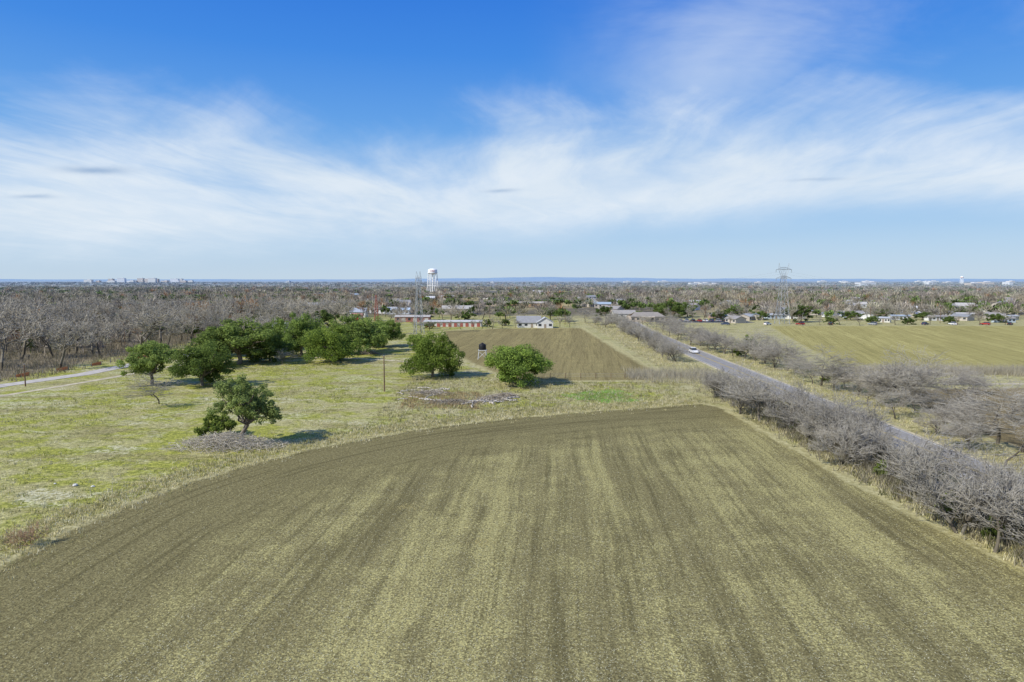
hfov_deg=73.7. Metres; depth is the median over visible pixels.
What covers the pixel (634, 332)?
bare hedge tree
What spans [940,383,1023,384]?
cross path
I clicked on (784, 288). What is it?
lattice tower
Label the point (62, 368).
safety fence
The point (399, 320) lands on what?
bare woodland tree
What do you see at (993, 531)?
vine covered shrub
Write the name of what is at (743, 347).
bare tree
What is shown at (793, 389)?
bare hedge tree
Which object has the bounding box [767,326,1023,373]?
tan crop field
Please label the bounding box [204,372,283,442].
live oak tree
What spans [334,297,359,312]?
bare woodland tree
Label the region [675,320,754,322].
parking lot
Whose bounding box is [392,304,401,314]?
bare woodland tree
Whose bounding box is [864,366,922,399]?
bare tree
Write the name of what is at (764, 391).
bare hedge tree
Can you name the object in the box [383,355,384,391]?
utility pole
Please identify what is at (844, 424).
bare hedge tree
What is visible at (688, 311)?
bare woodland tree
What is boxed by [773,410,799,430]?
bare hedge tree
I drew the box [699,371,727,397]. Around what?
bare hedge tree
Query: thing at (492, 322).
bare woodland tree
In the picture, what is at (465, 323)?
storage building
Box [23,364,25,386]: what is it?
utility pole
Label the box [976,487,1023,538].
bare hedge tree
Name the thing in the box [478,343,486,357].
elevated tank
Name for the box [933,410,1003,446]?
bare tree
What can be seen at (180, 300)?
bare woodland tree
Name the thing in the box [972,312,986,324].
bare woodland tree
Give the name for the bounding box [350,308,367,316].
house
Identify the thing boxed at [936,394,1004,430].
bare tree
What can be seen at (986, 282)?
warehouse
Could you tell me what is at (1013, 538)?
bare hedge tree
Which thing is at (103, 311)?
bare woodland tree
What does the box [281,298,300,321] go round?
bare woodland tree
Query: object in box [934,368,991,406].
bare tree
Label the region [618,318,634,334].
bare hedge tree
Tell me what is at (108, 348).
wood undergrowth
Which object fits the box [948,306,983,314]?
evergreen tree
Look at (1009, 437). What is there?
bare trees
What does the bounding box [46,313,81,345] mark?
bare woodland tree
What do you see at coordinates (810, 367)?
bare tree
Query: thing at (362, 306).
russet tree
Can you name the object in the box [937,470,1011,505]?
bare hedge tree
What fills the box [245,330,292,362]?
live oak tree
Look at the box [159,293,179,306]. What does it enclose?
bare woodland tree
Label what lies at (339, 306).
bare woodland tree
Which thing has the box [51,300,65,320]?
bare woodland tree
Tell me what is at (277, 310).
bare woodland tree
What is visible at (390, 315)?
bare woodland tree
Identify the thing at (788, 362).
bare tree
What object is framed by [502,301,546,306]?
warehouse
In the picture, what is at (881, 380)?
bare tree
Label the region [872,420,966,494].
bare hedge tree
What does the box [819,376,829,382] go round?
vine covered shrub
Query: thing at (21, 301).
bare woodland tree
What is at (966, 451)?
bare hedge tree
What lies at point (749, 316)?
house
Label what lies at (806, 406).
bare hedge tree
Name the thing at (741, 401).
bare hedge tree
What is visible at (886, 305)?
bare woodland tree
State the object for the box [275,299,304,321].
bare woodland tree
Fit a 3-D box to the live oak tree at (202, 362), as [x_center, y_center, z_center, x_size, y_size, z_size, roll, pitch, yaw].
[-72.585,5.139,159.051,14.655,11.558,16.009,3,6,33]
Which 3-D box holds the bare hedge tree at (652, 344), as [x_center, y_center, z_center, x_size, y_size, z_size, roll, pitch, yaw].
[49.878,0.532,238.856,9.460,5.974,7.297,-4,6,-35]
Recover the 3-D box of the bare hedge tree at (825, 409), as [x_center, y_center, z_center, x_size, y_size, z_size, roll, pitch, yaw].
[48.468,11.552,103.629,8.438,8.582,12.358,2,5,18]
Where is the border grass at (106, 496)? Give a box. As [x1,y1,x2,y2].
[0,396,704,579]
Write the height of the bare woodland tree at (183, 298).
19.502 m
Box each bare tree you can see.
[116,372,183,403]
[192,314,233,329]
[273,348,298,363]
[575,309,596,318]
[587,314,603,324]
[599,317,615,326]
[637,315,651,326]
[648,317,663,325]
[655,316,679,331]
[658,315,687,334]
[662,322,687,339]
[670,319,693,334]
[674,321,711,344]
[688,328,726,349]
[690,332,717,349]
[691,329,710,345]
[695,328,739,353]
[716,333,751,355]
[727,336,767,360]
[734,327,786,357]
[746,335,784,361]
[748,338,781,362]
[754,335,810,367]
[776,353,809,370]
[776,358,811,376]
[785,350,812,370]
[791,359,823,383]
[795,344,873,385]
[815,361,854,388]
[832,366,877,382]
[839,365,881,392]
[852,379,892,404]
[856,344,961,405]
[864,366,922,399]
[871,385,924,418]
[897,384,940,410]
[910,381,994,412]
[911,397,987,433]
[933,361,978,384]
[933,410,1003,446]
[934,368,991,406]
[936,372,1023,443]
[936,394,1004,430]
[949,369,994,394]
[978,418,1023,464]
[980,390,1023,451]
[992,380,1023,413]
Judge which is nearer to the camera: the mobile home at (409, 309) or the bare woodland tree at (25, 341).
the bare woodland tree at (25, 341)
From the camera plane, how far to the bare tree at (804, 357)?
183.04 m
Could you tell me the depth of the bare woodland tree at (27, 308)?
243.78 m
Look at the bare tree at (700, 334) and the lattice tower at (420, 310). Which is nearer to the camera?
the bare tree at (700, 334)
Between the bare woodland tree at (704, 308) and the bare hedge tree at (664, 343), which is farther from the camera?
the bare woodland tree at (704, 308)
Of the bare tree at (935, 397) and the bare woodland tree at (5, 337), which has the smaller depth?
the bare tree at (935, 397)
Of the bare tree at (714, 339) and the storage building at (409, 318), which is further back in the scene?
the storage building at (409, 318)
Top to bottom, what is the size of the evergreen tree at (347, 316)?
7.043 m
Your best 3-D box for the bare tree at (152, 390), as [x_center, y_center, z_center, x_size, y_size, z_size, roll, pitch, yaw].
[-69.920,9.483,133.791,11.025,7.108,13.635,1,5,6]
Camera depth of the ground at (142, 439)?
139.89 m
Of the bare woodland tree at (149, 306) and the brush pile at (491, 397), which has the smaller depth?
the brush pile at (491, 397)
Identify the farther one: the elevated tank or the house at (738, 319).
the house at (738, 319)
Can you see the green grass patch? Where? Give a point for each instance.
(602, 399)
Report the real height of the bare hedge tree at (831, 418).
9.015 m
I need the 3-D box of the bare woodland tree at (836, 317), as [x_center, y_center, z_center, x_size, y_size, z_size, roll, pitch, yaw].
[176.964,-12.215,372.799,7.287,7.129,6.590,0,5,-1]
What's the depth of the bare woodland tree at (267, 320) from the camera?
275.31 m
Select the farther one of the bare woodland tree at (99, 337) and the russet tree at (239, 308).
the russet tree at (239, 308)
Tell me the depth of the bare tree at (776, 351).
190.57 m
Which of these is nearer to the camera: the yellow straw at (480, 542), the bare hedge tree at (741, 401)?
the yellow straw at (480, 542)
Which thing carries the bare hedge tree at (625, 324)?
on the ground at (142, 439)
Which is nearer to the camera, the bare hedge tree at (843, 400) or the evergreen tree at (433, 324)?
the bare hedge tree at (843, 400)
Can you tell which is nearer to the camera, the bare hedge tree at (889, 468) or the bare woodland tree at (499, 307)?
the bare hedge tree at (889, 468)
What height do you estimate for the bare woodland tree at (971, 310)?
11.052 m
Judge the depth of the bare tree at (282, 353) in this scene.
201.31 m
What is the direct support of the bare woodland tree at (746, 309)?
on the ground at (142, 439)
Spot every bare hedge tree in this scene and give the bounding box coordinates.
[613,314,628,328]
[618,317,633,331]
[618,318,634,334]
[623,322,642,337]
[626,326,647,340]
[632,324,652,337]
[639,329,661,346]
[642,329,660,340]
[645,331,675,352]
[645,336,661,350]
[651,337,689,360]
[653,333,674,356]
[659,339,682,358]
[696,363,740,398]
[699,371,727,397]
[713,359,763,405]
[714,356,778,404]
[716,367,785,420]
[716,376,760,413]
[717,366,738,385]
[737,371,787,404]
[752,373,808,410]
[759,383,811,412]
[761,385,829,428]
[763,380,821,413]
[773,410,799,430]
[779,392,891,444]
[779,409,810,424]
[795,397,838,436]
[797,417,821,439]
[800,380,872,410]
[800,417,862,450]
[801,391,859,436]
[807,413,881,464]
[815,426,837,446]
[822,404,896,445]
[830,397,899,453]
[831,396,882,429]
[831,422,877,462]
[856,423,918,458]
[859,425,913,462]
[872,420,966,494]
[873,437,910,461]
[881,449,910,478]
[885,441,943,491]
[888,424,989,480]
[894,443,1023,534]
[901,430,1017,489]
[901,437,966,478]
[903,430,1020,485]
[929,453,1008,517]
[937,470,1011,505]
[938,472,1023,552]
[943,488,987,519]
[944,447,1023,527]
[954,462,1023,546]
[958,444,1022,511]
[963,493,1023,524]
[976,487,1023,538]
[990,478,1023,521]
[999,523,1023,544]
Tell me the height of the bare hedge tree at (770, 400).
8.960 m
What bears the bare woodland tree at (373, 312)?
on the ground at (142, 439)
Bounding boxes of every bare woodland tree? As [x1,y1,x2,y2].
[0,296,26,334]
[0,297,50,343]
[0,303,11,322]
[0,306,27,351]
[0,310,44,370]
[1,296,24,332]
[4,291,31,329]
[4,306,31,335]
[5,305,71,359]
[9,294,42,316]
[13,315,58,355]
[19,308,57,339]
[21,292,50,309]
[27,305,56,337]
[39,296,65,315]
[43,294,93,328]
[44,315,95,367]
[45,298,92,340]
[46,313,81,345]
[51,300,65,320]
[55,303,109,353]
[57,324,78,351]
[61,294,83,316]
[62,290,94,310]
[65,304,99,322]
[68,296,105,322]
[70,315,113,353]
[77,318,116,355]
[84,296,112,325]
[92,297,131,335]
[94,314,137,347]
[105,322,132,337]
[107,289,134,305]
[109,298,193,344]
[114,302,133,336]
[120,292,143,306]
[130,302,153,346]
[133,293,151,321]
[136,297,164,321]
[139,296,182,342]
[143,290,168,310]
[151,296,190,335]
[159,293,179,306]
[163,314,183,344]
[164,290,200,307]
[164,312,197,339]
[165,290,200,310]
[167,305,202,345]
[178,297,218,337]
[180,298,208,320]
[184,305,207,330]
[193,301,229,326]
[201,292,224,310]
[205,307,238,325]
[206,303,231,323]
[212,296,238,317]
[214,297,242,317]
[218,290,239,303]
[234,294,270,318]
[234,309,261,326]
[240,289,274,308]
[246,296,284,315]
[251,307,285,324]
[255,312,279,325]
[257,299,287,322]
[258,292,291,314]
[261,308,283,322]
[264,300,285,318]
[265,293,290,308]
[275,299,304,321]
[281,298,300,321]
[281,309,298,320]
[285,295,318,317]
[298,299,325,312]
[322,294,345,318]
[324,292,348,315]
[324,305,344,316]
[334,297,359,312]
[335,296,354,311]
[366,304,383,314]
[382,309,397,319]
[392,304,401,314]
[392,314,406,324]
[434,306,449,319]
[451,307,461,319]
[482,302,491,318]
[490,317,500,328]
[495,301,506,311]
[546,302,559,319]
[686,306,695,318]
[701,302,710,317]
[714,308,722,318]
[732,303,747,313]
[771,305,787,316]
[789,306,797,322]
[831,313,841,324]
[862,306,872,314]
[868,306,881,315]
[882,301,892,315]
[884,303,895,316]
[889,313,900,321]
[965,305,976,313]
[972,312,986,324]
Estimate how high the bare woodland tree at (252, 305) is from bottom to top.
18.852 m
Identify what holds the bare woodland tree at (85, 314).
on the ground at (142, 439)
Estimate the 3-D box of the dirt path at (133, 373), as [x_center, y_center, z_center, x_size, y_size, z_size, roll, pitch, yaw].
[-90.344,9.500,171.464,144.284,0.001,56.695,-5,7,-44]
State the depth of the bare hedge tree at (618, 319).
345.42 m
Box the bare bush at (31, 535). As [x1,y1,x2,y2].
[2,520,49,548]
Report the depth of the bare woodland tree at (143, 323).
219.52 m
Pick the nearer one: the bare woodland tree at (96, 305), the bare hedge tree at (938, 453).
the bare hedge tree at (938, 453)
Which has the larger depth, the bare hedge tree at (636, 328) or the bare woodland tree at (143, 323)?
the bare hedge tree at (636, 328)
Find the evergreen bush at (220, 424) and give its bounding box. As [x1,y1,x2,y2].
[193,409,237,436]
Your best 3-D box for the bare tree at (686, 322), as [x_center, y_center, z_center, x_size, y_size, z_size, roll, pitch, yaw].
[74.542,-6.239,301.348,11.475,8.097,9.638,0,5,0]
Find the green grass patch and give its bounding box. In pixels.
[561,389,637,402]
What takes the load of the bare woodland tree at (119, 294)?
on the ground at (142, 439)
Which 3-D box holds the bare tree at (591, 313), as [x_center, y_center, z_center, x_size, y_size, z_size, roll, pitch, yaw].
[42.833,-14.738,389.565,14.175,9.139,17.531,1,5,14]
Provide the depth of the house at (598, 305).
598.22 m
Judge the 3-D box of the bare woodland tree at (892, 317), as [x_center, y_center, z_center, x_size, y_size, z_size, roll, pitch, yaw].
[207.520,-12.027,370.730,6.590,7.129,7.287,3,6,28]
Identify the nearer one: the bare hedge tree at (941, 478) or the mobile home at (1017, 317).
the bare hedge tree at (941, 478)
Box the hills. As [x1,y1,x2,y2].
[0,277,1023,280]
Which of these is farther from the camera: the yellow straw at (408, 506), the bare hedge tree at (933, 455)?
the bare hedge tree at (933, 455)
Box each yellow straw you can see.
[397,503,421,510]
[452,537,516,547]
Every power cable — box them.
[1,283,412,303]
[422,284,768,299]
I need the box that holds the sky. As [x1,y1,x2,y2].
[0,0,1023,278]
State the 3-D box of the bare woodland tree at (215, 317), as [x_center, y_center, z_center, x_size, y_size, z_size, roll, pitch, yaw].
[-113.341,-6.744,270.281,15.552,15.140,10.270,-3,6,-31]
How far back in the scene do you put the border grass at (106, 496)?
90.56 m
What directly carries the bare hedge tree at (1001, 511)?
on the ground at (142, 439)
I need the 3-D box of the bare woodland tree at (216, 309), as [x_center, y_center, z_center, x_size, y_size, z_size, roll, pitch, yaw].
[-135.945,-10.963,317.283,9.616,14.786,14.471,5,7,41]
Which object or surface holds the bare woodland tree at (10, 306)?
on the ground at (142, 439)
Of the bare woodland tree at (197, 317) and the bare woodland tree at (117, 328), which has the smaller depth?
the bare woodland tree at (117, 328)
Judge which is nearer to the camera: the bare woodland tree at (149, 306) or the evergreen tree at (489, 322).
the bare woodland tree at (149, 306)
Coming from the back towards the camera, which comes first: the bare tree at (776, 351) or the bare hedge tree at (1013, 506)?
the bare tree at (776, 351)
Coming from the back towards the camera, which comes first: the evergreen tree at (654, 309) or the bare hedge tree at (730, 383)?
the evergreen tree at (654, 309)
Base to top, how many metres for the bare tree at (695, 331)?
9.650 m
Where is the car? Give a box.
[690,347,697,352]
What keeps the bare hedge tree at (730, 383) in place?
on the ground at (142, 439)
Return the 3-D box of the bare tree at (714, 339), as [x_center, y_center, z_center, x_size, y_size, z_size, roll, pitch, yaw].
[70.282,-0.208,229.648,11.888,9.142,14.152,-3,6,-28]
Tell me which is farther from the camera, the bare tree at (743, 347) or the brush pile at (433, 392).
the bare tree at (743, 347)
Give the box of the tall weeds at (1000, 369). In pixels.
[618,361,1023,385]
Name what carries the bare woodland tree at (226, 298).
on the ground at (142, 439)
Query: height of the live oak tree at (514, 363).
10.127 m
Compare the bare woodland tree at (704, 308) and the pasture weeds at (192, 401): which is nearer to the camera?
the pasture weeds at (192, 401)
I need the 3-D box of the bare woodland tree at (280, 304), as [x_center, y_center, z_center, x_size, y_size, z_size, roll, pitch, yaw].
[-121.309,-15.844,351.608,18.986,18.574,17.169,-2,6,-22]
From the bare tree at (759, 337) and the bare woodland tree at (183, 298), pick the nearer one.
the bare tree at (759, 337)
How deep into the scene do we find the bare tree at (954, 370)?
160.72 m
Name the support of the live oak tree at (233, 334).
on the ground at (142, 439)
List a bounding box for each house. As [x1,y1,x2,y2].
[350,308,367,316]
[516,316,540,327]
[536,316,553,327]
[582,300,594,306]
[586,295,595,298]
[594,302,611,307]
[599,305,624,312]
[611,310,635,317]
[724,315,746,322]
[737,313,753,320]
[752,313,762,319]
[785,313,804,318]
[848,302,866,307]
[859,312,872,318]
[950,313,974,320]
[954,303,972,309]
[982,312,1005,318]
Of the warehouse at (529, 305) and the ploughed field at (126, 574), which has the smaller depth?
the ploughed field at (126, 574)
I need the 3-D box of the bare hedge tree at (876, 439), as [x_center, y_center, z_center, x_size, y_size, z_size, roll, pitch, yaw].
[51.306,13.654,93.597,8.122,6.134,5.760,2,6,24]
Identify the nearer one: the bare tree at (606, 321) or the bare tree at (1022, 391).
the bare tree at (1022, 391)
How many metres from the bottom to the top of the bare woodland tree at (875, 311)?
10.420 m
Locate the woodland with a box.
[0,281,1023,358]
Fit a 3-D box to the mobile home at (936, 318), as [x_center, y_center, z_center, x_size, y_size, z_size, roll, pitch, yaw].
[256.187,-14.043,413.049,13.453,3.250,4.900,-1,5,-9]
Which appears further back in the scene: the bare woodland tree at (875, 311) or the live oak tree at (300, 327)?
the bare woodland tree at (875, 311)
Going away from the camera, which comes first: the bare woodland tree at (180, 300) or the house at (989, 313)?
the bare woodland tree at (180, 300)
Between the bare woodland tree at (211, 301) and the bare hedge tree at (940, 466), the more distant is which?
the bare woodland tree at (211, 301)
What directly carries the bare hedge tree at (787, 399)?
on the ground at (142, 439)
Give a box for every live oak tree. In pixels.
[115,340,178,383]
[167,337,237,385]
[189,315,275,363]
[190,332,225,342]
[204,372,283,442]
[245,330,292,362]
[256,318,290,333]
[270,311,325,355]
[300,324,362,361]
[328,313,391,351]
[365,316,405,346]
[399,331,465,376]
[406,334,423,347]
[484,344,554,388]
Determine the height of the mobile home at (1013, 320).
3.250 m
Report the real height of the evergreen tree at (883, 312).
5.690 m
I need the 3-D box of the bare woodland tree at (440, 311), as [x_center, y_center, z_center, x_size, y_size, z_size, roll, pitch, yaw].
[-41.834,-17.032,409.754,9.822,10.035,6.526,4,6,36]
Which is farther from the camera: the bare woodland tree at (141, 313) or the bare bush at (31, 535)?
the bare woodland tree at (141, 313)
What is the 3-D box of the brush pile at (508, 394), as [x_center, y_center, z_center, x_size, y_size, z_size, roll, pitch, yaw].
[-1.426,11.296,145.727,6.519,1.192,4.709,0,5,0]
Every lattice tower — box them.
[413,271,424,333]
[774,263,791,323]
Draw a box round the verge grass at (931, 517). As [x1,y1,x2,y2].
[585,321,1023,567]
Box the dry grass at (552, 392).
[363,375,708,428]
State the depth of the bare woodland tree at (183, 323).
255.67 m
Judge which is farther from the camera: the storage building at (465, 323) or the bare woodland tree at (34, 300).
the bare woodland tree at (34, 300)
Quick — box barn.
[441,305,473,313]
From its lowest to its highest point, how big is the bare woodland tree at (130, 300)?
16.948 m
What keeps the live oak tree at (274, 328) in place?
on the ground at (142, 439)
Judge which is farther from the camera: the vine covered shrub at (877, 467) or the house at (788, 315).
the house at (788, 315)
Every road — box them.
[0,354,188,387]
[592,299,1022,497]
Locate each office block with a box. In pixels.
[117,278,125,281]
[148,278,156,282]
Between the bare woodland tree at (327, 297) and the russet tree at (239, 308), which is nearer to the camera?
the russet tree at (239, 308)
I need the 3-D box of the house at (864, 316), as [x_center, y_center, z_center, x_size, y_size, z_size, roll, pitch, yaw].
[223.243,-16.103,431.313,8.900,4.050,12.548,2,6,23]
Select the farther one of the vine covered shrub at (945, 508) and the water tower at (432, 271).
the water tower at (432, 271)
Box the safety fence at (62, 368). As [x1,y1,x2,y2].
[0,355,146,376]
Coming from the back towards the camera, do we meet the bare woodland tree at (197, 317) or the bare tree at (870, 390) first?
the bare woodland tree at (197, 317)
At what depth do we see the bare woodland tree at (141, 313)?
241.43 m
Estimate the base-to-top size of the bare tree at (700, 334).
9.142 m
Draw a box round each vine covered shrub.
[733,342,744,355]
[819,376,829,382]
[872,460,887,475]
[934,493,963,514]
[980,515,1005,538]
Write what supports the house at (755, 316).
on the ground at (142, 439)
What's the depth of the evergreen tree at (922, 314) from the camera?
416.27 m
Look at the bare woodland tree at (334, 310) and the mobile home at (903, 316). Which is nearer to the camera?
the bare woodland tree at (334, 310)
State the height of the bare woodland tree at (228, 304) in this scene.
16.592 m
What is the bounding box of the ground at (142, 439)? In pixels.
[0,279,1023,562]
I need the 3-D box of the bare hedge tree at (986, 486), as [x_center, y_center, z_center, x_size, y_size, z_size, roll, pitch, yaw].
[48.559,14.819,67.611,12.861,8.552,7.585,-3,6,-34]
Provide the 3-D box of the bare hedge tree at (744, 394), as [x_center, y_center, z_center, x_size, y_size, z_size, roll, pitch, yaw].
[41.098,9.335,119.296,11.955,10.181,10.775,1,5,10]
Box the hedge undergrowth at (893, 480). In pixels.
[696,387,1023,566]
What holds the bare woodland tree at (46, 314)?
on the ground at (142, 439)
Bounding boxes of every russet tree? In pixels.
[186,298,208,313]
[232,300,243,313]
[242,296,257,316]
[355,300,374,312]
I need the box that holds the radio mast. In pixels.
[374,295,378,320]
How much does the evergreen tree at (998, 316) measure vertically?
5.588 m
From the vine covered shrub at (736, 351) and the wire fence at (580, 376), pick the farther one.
the vine covered shrub at (736, 351)
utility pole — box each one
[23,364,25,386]
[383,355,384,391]
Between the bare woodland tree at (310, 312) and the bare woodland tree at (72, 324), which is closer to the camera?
the bare woodland tree at (72, 324)
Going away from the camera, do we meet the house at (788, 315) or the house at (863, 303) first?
the house at (788, 315)
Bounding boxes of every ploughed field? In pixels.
[0,402,1023,681]
[438,328,667,381]
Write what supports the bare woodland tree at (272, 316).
on the ground at (142, 439)
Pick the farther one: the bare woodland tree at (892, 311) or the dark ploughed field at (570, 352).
the bare woodland tree at (892, 311)
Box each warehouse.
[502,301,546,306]
[855,282,875,285]
[964,282,981,285]
[978,281,993,284]
[1002,281,1012,284]
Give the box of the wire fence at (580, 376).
[535,373,668,377]
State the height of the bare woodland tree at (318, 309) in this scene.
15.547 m
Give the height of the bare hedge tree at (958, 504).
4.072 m
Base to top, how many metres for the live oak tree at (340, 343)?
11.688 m
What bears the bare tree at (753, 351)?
on the ground at (142, 439)
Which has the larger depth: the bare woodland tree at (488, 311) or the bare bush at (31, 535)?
the bare woodland tree at (488, 311)
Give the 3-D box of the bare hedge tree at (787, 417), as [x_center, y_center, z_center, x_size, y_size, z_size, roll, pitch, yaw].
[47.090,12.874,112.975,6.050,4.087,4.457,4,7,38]
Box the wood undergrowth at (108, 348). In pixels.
[0,327,200,381]
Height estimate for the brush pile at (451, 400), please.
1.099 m
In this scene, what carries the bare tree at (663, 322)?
on the ground at (142, 439)
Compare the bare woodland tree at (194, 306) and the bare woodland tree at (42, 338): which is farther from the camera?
the bare woodland tree at (194, 306)
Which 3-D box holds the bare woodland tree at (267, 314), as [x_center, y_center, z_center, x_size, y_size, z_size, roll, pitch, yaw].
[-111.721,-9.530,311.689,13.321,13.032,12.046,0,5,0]
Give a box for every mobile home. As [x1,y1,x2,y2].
[384,308,411,313]
[764,313,785,318]
[877,316,890,322]
[888,315,910,319]
[924,315,947,320]
[991,317,1015,322]
[1005,315,1018,319]
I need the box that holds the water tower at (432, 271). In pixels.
[427,268,437,291]
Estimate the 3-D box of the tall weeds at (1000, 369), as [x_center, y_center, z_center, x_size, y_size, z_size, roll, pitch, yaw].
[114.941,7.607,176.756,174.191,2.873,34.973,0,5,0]
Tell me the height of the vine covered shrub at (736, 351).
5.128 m
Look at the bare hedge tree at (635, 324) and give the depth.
291.43 m
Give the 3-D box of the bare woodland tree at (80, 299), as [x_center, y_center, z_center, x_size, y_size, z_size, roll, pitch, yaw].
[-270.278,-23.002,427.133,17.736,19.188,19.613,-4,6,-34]
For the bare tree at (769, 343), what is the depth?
207.62 m
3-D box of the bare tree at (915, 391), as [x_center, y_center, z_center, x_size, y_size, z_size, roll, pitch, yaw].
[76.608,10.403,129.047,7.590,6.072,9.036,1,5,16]
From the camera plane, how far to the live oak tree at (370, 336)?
227.14 m
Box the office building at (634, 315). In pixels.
[627,312,664,321]
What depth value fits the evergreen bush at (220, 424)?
108.10 m
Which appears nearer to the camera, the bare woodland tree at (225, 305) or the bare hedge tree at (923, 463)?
the bare hedge tree at (923, 463)
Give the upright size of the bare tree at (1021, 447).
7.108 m
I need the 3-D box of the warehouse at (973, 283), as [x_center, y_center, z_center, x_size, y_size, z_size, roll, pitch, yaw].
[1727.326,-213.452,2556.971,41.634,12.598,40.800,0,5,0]
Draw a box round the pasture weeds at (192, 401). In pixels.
[0,360,434,530]
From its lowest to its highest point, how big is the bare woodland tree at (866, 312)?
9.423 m
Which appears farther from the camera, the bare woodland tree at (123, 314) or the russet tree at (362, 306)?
the russet tree at (362, 306)
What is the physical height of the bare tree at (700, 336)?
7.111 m
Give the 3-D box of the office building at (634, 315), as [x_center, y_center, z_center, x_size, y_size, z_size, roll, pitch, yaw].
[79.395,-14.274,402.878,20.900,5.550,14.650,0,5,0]
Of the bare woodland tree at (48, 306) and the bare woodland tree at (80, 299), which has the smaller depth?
the bare woodland tree at (48, 306)
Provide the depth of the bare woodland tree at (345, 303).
404.21 m
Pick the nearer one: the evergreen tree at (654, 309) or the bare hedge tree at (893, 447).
the bare hedge tree at (893, 447)
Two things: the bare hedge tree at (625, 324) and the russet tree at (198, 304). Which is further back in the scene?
the russet tree at (198, 304)
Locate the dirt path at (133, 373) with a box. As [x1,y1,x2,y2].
[0,357,405,396]
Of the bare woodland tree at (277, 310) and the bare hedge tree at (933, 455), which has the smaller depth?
the bare hedge tree at (933, 455)
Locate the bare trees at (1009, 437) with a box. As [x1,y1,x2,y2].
[879,387,1023,452]
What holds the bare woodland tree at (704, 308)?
on the ground at (142, 439)
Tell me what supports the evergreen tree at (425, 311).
on the ground at (142, 439)
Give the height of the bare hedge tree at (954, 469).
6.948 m
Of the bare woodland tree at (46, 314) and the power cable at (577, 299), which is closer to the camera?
the bare woodland tree at (46, 314)
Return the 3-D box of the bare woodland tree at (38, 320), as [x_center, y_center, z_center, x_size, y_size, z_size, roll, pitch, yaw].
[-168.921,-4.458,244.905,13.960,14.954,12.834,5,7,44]
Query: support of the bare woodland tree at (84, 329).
on the ground at (142, 439)
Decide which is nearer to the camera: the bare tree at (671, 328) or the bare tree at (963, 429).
the bare tree at (963, 429)
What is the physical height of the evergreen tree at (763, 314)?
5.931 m
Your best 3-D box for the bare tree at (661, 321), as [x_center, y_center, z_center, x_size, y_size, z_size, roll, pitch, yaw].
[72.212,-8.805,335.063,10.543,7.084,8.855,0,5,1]
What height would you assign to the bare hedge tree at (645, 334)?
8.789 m
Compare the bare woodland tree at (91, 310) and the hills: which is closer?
the bare woodland tree at (91, 310)
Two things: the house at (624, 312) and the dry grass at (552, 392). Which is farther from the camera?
the house at (624, 312)
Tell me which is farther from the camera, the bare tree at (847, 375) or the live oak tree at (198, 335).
the live oak tree at (198, 335)
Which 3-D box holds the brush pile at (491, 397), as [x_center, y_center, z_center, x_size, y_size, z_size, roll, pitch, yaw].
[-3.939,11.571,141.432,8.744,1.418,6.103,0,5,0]
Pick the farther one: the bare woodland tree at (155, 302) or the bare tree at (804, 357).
the bare woodland tree at (155, 302)
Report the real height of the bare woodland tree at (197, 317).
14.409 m
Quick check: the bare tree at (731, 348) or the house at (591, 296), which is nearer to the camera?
the bare tree at (731, 348)
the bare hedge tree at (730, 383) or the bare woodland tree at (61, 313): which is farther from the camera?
the bare woodland tree at (61, 313)
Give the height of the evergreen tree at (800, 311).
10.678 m
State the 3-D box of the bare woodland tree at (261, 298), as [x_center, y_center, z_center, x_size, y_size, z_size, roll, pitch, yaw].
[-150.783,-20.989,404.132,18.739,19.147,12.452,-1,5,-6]
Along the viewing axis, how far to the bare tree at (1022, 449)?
102.55 m
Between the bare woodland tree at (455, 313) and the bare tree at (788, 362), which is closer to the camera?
the bare tree at (788, 362)
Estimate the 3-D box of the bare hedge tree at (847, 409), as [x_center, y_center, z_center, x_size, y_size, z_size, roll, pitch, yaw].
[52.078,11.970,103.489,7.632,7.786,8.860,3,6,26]
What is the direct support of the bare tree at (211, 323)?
on the ground at (142, 439)
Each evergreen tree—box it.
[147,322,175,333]
[310,309,338,326]
[337,312,360,324]
[416,310,433,317]
[423,321,435,328]
[453,310,476,319]
[483,319,492,326]
[500,319,509,325]
[595,306,612,315]
[653,303,666,313]
[654,300,688,317]
[677,305,696,316]
[709,310,730,319]
[724,307,744,314]
[752,311,768,319]
[790,304,813,322]
[822,316,838,323]
[836,311,863,319]
[865,316,879,324]
[873,309,899,316]
[900,317,916,324]
[912,312,938,319]
[941,316,958,322]
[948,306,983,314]
[983,313,1008,322]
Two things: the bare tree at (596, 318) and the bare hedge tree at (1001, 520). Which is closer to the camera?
the bare hedge tree at (1001, 520)
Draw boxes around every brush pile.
[161,430,289,454]
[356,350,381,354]
[402,389,453,396]
[424,397,482,404]
[473,394,512,400]
[493,392,519,396]
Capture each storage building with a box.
[394,315,431,321]
[424,320,482,326]
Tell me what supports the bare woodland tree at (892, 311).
on the ground at (142, 439)
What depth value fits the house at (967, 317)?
410.86 m
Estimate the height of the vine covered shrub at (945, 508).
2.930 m
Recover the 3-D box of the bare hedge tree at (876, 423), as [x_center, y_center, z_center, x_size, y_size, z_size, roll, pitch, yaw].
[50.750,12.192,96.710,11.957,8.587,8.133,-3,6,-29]
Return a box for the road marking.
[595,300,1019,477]

